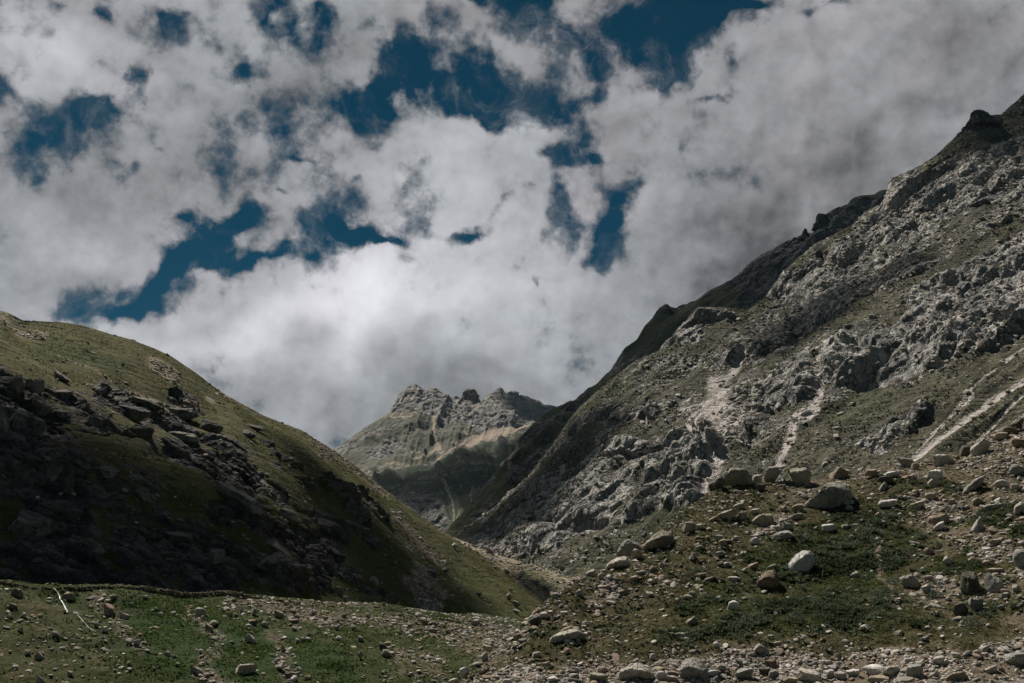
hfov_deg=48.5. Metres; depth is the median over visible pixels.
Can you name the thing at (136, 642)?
boulder
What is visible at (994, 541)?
boulder
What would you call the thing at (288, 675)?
boulder
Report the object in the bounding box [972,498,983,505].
boulder
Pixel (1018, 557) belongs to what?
boulder
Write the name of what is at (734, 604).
boulder
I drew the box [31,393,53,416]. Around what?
rock outcrop
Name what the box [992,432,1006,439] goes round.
boulder
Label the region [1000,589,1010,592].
boulder
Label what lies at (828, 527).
boulder
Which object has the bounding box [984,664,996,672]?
boulder
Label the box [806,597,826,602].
shrub
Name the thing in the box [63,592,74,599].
boulder
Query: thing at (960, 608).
boulder
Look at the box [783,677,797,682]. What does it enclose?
boulder
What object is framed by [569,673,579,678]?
boulder
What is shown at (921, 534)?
shrub
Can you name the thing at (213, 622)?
boulder
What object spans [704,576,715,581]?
boulder
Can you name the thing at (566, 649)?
stone
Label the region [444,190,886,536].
back ridge
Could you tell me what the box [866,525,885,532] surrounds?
shrub
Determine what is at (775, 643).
boulder
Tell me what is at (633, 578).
stone
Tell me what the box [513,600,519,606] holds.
boulder
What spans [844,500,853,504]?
boulder
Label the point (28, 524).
rock outcrop
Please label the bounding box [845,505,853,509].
boulder
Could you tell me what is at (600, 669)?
boulder
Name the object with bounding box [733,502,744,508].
boulder
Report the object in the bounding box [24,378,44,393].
rock outcrop
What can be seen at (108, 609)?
boulder
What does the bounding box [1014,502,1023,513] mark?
boulder
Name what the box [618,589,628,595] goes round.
stone
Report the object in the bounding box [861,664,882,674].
boulder
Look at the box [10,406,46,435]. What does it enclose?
rock outcrop
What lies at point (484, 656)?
boulder
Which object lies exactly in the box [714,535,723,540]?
boulder
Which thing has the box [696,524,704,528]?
boulder
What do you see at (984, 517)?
shrub
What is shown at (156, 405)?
rock outcrop
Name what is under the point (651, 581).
boulder
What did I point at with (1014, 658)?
boulder
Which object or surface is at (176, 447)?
rock outcrop
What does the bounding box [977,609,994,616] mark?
shrub
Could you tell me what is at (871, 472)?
boulder
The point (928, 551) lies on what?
boulder
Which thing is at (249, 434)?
rock outcrop
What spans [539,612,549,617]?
boulder
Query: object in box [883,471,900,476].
boulder
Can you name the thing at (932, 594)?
shrub
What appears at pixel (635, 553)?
boulder
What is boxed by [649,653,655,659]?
stone
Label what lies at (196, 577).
rock outcrop
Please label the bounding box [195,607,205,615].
boulder
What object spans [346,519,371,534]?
rock outcrop
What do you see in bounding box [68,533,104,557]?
rock outcrop
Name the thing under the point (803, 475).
boulder
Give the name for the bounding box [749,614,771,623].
shrub
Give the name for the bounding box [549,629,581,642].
boulder
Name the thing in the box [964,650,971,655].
stone
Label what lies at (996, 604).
shrub
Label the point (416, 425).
mountain
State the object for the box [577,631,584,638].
boulder
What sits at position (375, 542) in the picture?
rock outcrop
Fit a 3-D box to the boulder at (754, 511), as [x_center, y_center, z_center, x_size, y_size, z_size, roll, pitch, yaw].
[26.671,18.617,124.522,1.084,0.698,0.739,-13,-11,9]
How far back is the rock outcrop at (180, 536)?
215.66 m
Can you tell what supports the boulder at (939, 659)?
on the moraine
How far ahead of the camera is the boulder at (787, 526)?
119.46 m
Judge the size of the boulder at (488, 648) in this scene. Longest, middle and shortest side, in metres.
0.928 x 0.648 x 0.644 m
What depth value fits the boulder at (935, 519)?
118.28 m
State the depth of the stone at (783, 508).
125.65 m
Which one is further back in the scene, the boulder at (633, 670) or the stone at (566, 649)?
the stone at (566, 649)
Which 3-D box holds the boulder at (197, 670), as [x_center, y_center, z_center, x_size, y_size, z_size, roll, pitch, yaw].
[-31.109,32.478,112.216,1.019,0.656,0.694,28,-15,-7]
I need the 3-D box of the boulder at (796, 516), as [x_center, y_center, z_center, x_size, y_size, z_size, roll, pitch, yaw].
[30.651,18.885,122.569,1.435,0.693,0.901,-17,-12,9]
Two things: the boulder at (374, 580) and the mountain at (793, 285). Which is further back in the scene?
the mountain at (793, 285)
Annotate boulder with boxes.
[7,603,17,608]
[10,588,23,596]
[35,651,42,659]
[35,675,43,682]
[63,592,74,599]
[101,626,107,631]
[103,603,114,615]
[109,594,116,598]
[120,612,129,618]
[126,639,131,644]
[133,639,139,645]
[191,667,201,673]
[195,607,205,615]
[205,624,212,629]
[209,620,217,625]
[235,664,257,674]
[244,633,255,642]
[248,619,257,624]
[251,608,257,614]
[274,610,283,617]
[276,662,283,668]
[285,672,292,678]
[288,619,299,622]
[290,676,297,681]
[333,586,343,594]
[370,576,378,585]
[379,641,387,649]
[381,649,391,656]
[428,569,438,575]
[428,628,437,632]
[449,678,458,682]
[459,667,469,677]
[471,619,480,625]
[472,661,481,669]
[480,652,487,661]
[482,644,492,651]
[484,546,493,553]
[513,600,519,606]
[528,616,541,624]
[531,579,539,583]
[532,651,540,657]
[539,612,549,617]
[548,676,556,681]
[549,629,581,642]
[551,592,559,598]
[560,625,572,631]
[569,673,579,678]
[576,589,583,596]
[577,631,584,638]
[585,569,595,576]
[588,672,607,681]
[596,666,607,672]
[605,556,628,568]
[616,539,640,556]
[618,662,654,678]
[630,549,641,557]
[642,530,673,550]
[647,579,654,583]
[655,671,666,679]
[666,675,678,681]
[668,670,678,674]
[676,632,686,638]
[680,657,708,678]
[681,521,695,532]
[686,617,696,624]
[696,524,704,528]
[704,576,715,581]
[708,475,724,490]
[708,515,718,521]
[708,670,718,675]
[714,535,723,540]
[717,508,738,519]
[718,539,726,544]
[722,468,752,486]
[727,600,738,609]
[728,576,739,581]
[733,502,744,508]
[735,668,754,677]
[738,512,746,519]
[748,562,758,568]
[750,537,759,543]
[751,508,759,513]
[752,474,762,482]
[752,513,773,525]
[753,643,768,654]
[756,484,765,490]
[756,569,778,587]
[759,667,770,674]
[763,464,785,481]
[766,659,775,666]
[767,564,777,569]
[768,670,777,678]
[771,530,793,539]
[773,641,780,645]
[775,523,782,529]
[783,523,793,529]
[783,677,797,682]
[788,467,811,484]
[788,550,813,571]
[790,513,802,519]
[792,504,803,512]
[796,667,821,681]
[804,481,852,508]
[822,524,834,530]
[823,669,834,674]
[828,467,848,478]
[834,671,846,679]
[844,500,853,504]
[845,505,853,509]
[845,668,860,675]
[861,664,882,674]
[865,469,877,476]
[867,675,889,682]
[878,499,897,506]
[879,476,893,482]
[879,482,888,490]
[882,665,900,675]
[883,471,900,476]
[895,457,914,467]
[899,574,919,587]
[906,664,922,676]
[910,463,919,469]
[910,500,924,508]
[925,492,935,500]
[925,548,933,554]
[927,469,942,478]
[927,478,939,487]
[928,514,948,524]
[928,671,939,678]
[932,454,955,466]
[932,521,943,530]
[932,656,945,663]
[943,555,953,563]
[944,671,967,680]
[948,499,955,503]
[954,602,967,615]
[956,516,964,521]
[960,446,970,456]
[960,571,981,595]
[962,475,985,493]
[967,597,983,610]
[970,438,990,455]
[971,516,984,532]
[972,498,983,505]
[983,572,1003,591]
[984,504,995,508]
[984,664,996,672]
[985,568,1004,572]
[988,539,999,544]
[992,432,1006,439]
[994,479,1008,488]
[995,501,1001,508]
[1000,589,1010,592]
[1001,427,1017,433]
[1003,651,1023,665]
[1009,464,1023,474]
[1010,418,1023,428]
[1011,438,1023,446]
[1011,484,1020,490]
[1012,549,1023,567]
[1012,584,1020,591]
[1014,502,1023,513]
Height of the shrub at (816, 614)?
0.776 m
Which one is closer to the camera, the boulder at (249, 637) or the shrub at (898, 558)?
the shrub at (898, 558)
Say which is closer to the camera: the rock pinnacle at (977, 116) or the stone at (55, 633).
the stone at (55, 633)
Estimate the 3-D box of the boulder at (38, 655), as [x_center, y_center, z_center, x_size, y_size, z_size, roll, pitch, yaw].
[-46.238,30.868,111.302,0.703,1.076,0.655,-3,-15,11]
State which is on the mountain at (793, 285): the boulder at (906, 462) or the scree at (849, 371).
the scree at (849, 371)
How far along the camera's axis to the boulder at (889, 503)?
124.85 m
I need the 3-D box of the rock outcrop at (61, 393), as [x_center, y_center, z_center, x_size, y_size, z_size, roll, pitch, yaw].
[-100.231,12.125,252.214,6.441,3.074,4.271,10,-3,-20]
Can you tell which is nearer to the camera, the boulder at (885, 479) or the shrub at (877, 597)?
the shrub at (877, 597)
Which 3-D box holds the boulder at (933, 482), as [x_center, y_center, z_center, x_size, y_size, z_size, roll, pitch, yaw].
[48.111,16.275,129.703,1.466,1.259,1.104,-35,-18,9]
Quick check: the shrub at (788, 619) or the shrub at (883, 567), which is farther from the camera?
the shrub at (883, 567)
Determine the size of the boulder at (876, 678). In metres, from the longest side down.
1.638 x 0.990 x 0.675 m
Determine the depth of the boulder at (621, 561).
115.09 m
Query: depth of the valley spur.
2230.67 m
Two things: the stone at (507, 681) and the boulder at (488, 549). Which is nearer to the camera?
the stone at (507, 681)
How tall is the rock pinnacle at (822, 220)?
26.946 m
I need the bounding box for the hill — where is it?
[0,311,543,619]
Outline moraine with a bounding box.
[462,422,1023,682]
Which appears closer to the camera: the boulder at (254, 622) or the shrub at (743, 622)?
the shrub at (743, 622)
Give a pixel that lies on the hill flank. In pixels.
(514, 573)
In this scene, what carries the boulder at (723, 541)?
on the moraine
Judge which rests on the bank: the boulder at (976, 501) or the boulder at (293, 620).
the boulder at (293, 620)
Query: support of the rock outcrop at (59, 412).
on the hill
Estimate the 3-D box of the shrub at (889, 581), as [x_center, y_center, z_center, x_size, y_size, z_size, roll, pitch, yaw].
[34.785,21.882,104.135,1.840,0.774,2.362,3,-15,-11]
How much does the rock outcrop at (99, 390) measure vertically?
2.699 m
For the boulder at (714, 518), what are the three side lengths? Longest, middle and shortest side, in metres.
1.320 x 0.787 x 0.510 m
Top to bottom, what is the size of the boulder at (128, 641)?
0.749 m
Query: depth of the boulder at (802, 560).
109.81 m
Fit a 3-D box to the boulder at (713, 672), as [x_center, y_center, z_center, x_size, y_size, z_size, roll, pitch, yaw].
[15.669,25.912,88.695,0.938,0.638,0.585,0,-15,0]
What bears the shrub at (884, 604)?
on the moraine
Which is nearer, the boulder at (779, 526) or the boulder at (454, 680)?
the boulder at (454, 680)
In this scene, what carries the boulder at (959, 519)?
on the moraine
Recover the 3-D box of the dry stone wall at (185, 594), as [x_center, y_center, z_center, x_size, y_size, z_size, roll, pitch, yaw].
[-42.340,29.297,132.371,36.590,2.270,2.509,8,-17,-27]
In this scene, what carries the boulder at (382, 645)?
on the bank
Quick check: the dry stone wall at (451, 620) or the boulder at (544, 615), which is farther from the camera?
the dry stone wall at (451, 620)
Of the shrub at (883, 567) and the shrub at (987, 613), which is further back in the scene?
the shrub at (883, 567)
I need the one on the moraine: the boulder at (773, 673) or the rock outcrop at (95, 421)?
the boulder at (773, 673)
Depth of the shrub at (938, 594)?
98.95 m
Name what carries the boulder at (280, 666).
on the bank
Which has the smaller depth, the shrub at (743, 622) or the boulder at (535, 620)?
the shrub at (743, 622)
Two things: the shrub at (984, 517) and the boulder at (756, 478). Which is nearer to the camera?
the shrub at (984, 517)
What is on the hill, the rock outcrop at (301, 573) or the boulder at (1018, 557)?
the rock outcrop at (301, 573)
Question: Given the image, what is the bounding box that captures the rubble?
[469,421,1023,682]
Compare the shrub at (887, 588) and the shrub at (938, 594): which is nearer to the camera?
the shrub at (938, 594)
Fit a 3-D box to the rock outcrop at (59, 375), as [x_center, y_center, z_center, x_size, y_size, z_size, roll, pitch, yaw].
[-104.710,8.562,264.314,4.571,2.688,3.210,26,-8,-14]
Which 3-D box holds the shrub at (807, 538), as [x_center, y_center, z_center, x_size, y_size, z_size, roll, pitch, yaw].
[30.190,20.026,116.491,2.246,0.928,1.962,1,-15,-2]
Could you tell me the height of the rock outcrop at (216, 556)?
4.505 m
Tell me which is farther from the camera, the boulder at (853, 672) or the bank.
the bank
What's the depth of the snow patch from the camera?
792.43 m
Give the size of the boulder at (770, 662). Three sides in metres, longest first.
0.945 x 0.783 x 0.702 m
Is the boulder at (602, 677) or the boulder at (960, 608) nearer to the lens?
the boulder at (602, 677)
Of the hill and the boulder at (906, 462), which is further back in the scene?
the hill
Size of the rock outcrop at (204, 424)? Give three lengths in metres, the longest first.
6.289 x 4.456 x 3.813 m
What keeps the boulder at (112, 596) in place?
on the bank
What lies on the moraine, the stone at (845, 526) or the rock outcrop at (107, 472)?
the stone at (845, 526)
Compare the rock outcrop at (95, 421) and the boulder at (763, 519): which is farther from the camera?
the rock outcrop at (95, 421)
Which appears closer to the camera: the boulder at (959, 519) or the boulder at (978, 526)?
the boulder at (978, 526)
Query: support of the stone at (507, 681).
on the moraine
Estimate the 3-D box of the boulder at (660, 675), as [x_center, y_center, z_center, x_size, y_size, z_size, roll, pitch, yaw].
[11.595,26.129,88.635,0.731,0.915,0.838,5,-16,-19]
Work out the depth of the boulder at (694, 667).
88.44 m
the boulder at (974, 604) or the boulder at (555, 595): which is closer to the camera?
the boulder at (974, 604)
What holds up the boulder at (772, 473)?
on the moraine
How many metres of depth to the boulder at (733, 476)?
135.13 m
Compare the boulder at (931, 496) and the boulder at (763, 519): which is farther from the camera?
the boulder at (931, 496)
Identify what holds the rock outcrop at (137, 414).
on the hill
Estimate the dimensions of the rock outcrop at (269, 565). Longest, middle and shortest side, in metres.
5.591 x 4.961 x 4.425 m
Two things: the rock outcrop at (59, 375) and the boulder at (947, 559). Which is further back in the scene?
the rock outcrop at (59, 375)
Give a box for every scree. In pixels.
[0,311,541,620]
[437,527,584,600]
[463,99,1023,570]
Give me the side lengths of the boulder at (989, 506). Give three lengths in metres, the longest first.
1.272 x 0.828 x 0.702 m
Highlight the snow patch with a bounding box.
[800,409,810,414]
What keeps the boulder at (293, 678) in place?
on the bank
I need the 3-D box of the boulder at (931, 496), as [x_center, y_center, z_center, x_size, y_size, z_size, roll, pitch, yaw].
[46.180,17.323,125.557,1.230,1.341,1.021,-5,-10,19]
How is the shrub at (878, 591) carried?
on the moraine
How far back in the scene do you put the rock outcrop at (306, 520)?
282.53 m
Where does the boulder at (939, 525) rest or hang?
on the moraine
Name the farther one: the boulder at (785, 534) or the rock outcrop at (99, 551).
the rock outcrop at (99, 551)
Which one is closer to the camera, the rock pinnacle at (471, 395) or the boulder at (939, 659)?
the boulder at (939, 659)
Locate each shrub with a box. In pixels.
[690,565,711,571]
[726,619,749,625]
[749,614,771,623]
[753,609,765,616]
[779,613,797,620]
[792,614,807,620]
[798,533,814,540]
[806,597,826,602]
[810,610,827,617]
[823,585,837,590]
[831,542,856,547]
[855,548,875,555]
[861,604,879,610]
[863,589,885,594]
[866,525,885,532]
[866,594,891,601]
[867,538,881,543]
[869,516,886,522]
[870,597,884,603]
[876,583,898,592]
[877,563,896,569]
[880,576,898,583]
[881,602,892,606]
[882,513,899,517]
[886,556,906,560]
[912,531,928,537]
[926,591,943,597]
[933,590,961,597]
[961,615,983,625]
[970,515,991,520]
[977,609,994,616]
[981,601,1005,609]
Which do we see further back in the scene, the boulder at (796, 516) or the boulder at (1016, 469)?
the boulder at (1016, 469)
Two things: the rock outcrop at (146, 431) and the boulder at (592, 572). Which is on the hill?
the rock outcrop at (146, 431)
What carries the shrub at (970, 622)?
on the moraine
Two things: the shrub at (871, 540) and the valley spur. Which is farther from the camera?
the valley spur
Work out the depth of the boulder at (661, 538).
117.64 m
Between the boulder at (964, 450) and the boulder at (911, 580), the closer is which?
the boulder at (911, 580)
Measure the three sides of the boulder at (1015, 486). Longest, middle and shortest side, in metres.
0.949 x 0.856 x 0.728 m
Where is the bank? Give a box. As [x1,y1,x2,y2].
[0,582,523,682]
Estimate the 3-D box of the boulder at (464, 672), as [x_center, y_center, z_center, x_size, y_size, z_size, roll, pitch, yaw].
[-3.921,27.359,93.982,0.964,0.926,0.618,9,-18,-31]
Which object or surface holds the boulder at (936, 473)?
on the moraine
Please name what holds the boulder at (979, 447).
on the moraine
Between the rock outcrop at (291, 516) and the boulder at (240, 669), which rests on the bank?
the boulder at (240, 669)
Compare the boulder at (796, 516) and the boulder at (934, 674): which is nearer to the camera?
the boulder at (934, 674)
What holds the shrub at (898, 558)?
on the moraine
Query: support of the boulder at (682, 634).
on the moraine
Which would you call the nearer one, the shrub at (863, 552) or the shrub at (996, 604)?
the shrub at (996, 604)
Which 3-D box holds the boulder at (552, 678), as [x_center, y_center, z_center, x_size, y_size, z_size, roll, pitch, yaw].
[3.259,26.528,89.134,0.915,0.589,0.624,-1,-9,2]
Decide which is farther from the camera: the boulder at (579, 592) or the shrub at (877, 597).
the boulder at (579, 592)
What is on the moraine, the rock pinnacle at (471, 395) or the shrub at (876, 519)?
the shrub at (876, 519)
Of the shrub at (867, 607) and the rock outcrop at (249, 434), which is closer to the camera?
the shrub at (867, 607)
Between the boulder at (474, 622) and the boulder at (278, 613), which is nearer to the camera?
the boulder at (278, 613)
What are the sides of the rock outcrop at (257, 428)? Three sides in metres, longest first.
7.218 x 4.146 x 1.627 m
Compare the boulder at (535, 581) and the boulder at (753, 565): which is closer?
the boulder at (753, 565)
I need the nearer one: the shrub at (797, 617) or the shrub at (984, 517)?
the shrub at (797, 617)
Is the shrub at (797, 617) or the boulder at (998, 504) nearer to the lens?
the shrub at (797, 617)
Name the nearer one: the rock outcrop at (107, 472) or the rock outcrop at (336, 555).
the rock outcrop at (107, 472)
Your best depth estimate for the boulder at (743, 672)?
88.48 m
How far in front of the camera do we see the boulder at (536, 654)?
93.70 m
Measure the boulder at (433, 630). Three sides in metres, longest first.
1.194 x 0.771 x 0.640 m
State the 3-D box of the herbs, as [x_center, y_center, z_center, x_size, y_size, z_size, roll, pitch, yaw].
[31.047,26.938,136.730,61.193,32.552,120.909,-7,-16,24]
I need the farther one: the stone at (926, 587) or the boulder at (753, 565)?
the boulder at (753, 565)
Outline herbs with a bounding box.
[463,472,1023,678]
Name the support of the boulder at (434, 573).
on the hill
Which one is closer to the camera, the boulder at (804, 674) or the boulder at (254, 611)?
the boulder at (804, 674)
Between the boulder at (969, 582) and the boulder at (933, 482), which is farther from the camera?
the boulder at (933, 482)
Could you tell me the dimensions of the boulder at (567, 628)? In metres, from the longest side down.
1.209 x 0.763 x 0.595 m
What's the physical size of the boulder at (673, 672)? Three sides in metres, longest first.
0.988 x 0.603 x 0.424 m
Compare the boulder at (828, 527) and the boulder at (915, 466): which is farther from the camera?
the boulder at (915, 466)
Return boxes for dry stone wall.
[0,581,300,604]
[315,604,509,626]
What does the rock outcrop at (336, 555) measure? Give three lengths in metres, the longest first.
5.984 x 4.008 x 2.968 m
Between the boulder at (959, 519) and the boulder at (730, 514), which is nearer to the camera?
the boulder at (959, 519)
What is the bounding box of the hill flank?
[455,538,579,600]
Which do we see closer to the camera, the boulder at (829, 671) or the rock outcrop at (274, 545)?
the boulder at (829, 671)
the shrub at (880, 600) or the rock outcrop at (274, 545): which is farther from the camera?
the rock outcrop at (274, 545)
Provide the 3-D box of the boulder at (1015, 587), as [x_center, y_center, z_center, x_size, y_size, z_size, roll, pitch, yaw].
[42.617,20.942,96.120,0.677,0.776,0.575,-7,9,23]
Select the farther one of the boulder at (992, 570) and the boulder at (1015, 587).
the boulder at (992, 570)
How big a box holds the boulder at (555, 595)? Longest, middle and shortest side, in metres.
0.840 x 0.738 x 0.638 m
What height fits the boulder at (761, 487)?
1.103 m
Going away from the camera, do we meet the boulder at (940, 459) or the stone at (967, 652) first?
the stone at (967, 652)
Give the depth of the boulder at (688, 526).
119.75 m
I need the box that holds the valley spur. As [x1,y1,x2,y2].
[369,422,534,531]
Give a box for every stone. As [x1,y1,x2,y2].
[52,631,58,635]
[502,679,511,682]
[564,647,569,652]
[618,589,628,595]
[630,575,637,582]
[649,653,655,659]
[695,545,704,550]
[780,505,787,510]
[833,653,840,657]
[841,524,848,529]
[921,584,930,591]
[924,575,934,581]
[951,652,960,657]
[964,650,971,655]
[982,560,990,565]
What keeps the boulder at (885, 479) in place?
on the moraine
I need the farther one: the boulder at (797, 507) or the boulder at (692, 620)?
the boulder at (797, 507)
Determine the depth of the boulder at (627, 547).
118.76 m
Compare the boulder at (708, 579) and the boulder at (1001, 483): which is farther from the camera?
the boulder at (1001, 483)
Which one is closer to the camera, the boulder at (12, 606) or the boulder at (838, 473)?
the boulder at (12, 606)
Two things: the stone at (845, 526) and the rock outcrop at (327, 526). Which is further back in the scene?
the rock outcrop at (327, 526)
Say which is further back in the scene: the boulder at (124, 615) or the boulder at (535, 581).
the boulder at (535, 581)
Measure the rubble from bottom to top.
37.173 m
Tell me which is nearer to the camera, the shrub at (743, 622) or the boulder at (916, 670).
the boulder at (916, 670)
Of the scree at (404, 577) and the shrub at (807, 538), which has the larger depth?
the scree at (404, 577)
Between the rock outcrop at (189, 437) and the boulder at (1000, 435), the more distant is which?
the rock outcrop at (189, 437)
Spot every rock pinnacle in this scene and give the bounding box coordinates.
[461,389,480,403]
[798,228,809,238]
[812,213,828,230]
[961,109,1000,129]
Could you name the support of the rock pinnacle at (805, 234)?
on the back ridge
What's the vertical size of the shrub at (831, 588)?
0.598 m
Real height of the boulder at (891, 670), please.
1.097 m
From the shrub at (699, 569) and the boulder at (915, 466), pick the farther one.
the boulder at (915, 466)
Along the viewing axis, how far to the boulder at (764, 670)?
88.87 m
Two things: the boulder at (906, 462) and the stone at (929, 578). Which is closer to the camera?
the stone at (929, 578)
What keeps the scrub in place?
on the mountain at (793, 285)
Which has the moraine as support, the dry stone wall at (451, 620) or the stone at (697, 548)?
the stone at (697, 548)
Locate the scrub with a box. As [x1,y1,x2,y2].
[458,94,1023,567]
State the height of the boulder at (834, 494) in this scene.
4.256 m
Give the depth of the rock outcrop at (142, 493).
220.60 m
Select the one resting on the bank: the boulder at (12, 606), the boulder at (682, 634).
the boulder at (12, 606)
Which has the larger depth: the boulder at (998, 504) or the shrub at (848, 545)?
the boulder at (998, 504)
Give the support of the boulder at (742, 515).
on the moraine
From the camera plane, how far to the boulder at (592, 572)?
113.10 m
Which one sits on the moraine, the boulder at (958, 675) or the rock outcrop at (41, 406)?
the boulder at (958, 675)
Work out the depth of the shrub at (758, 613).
98.91 m
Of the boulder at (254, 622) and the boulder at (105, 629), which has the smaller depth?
the boulder at (105, 629)
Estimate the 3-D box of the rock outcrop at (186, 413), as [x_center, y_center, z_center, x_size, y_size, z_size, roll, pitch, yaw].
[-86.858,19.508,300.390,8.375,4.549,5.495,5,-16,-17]
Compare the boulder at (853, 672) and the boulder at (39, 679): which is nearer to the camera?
the boulder at (853, 672)
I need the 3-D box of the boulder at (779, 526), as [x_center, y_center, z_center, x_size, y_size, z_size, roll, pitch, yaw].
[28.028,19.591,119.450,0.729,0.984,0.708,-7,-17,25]
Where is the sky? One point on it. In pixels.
(322, 211)
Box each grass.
[466,420,1023,682]
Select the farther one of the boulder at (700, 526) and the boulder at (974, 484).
the boulder at (974, 484)
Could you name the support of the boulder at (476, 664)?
on the moraine
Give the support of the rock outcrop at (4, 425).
on the hill
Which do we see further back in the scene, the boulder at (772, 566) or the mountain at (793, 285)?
the mountain at (793, 285)
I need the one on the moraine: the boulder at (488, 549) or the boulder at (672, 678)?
the boulder at (672, 678)
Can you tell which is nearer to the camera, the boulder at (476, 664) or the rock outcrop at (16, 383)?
the boulder at (476, 664)
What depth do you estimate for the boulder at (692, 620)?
98.20 m
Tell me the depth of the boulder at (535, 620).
101.18 m
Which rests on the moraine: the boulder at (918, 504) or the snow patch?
the boulder at (918, 504)
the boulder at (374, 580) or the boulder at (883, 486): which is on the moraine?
the boulder at (883, 486)
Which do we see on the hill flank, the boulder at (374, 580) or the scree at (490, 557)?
the scree at (490, 557)
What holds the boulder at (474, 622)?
on the bank
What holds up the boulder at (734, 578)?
on the moraine
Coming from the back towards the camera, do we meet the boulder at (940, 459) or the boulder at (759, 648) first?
the boulder at (940, 459)
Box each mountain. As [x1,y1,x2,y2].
[334,384,556,475]
[453,95,1023,577]
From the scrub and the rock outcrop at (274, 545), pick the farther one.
the scrub
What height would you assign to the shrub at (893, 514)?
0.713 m
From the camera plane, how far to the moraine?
103.98 m
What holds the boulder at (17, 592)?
on the bank
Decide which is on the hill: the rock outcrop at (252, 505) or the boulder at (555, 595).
the rock outcrop at (252, 505)
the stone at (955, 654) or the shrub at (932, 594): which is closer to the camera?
the stone at (955, 654)
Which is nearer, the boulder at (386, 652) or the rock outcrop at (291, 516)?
the boulder at (386, 652)
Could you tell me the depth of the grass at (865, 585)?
106.07 m
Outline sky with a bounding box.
[0,0,1023,449]
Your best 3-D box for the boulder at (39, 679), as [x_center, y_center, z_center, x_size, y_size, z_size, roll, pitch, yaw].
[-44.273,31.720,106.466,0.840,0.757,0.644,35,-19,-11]
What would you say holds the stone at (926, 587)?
on the moraine
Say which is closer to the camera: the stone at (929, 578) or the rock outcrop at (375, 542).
the stone at (929, 578)
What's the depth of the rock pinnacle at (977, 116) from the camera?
1200.70 m
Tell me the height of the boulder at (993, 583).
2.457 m
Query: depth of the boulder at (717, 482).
133.45 m
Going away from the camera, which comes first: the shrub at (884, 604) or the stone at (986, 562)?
the shrub at (884, 604)
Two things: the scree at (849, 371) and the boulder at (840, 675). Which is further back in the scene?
the scree at (849, 371)
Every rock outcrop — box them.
[0,406,10,432]
[8,374,23,394]
[8,509,51,539]
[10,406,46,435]
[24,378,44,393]
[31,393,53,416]
[52,370,70,383]
[54,389,73,398]
[54,409,70,416]
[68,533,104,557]
[87,416,106,425]
[91,386,107,394]
[92,466,119,478]
[117,405,151,421]
[128,396,164,410]
[131,424,153,438]
[135,486,149,501]
[160,436,190,460]
[163,531,192,541]
[167,431,199,443]
[168,407,198,419]
[190,572,202,584]
[199,419,222,432]
[207,548,225,564]
[216,481,268,516]
[242,430,256,438]
[247,424,267,431]
[255,556,278,577]
[266,539,289,554]
[279,508,301,523]
[282,563,311,586]
[301,516,312,524]
[318,518,342,533]
[326,546,345,562]
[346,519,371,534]
[363,535,382,549]
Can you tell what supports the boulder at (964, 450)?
on the moraine
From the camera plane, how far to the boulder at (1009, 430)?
143.50 m
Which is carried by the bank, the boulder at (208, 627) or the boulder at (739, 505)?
the boulder at (208, 627)
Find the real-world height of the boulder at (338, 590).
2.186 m
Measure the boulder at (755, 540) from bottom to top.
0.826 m
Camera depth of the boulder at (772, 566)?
110.31 m
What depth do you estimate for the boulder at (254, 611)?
132.09 m
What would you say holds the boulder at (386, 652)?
on the bank
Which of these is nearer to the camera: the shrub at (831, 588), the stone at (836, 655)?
the stone at (836, 655)
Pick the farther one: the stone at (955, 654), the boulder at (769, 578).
the boulder at (769, 578)
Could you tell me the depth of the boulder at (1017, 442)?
135.34 m

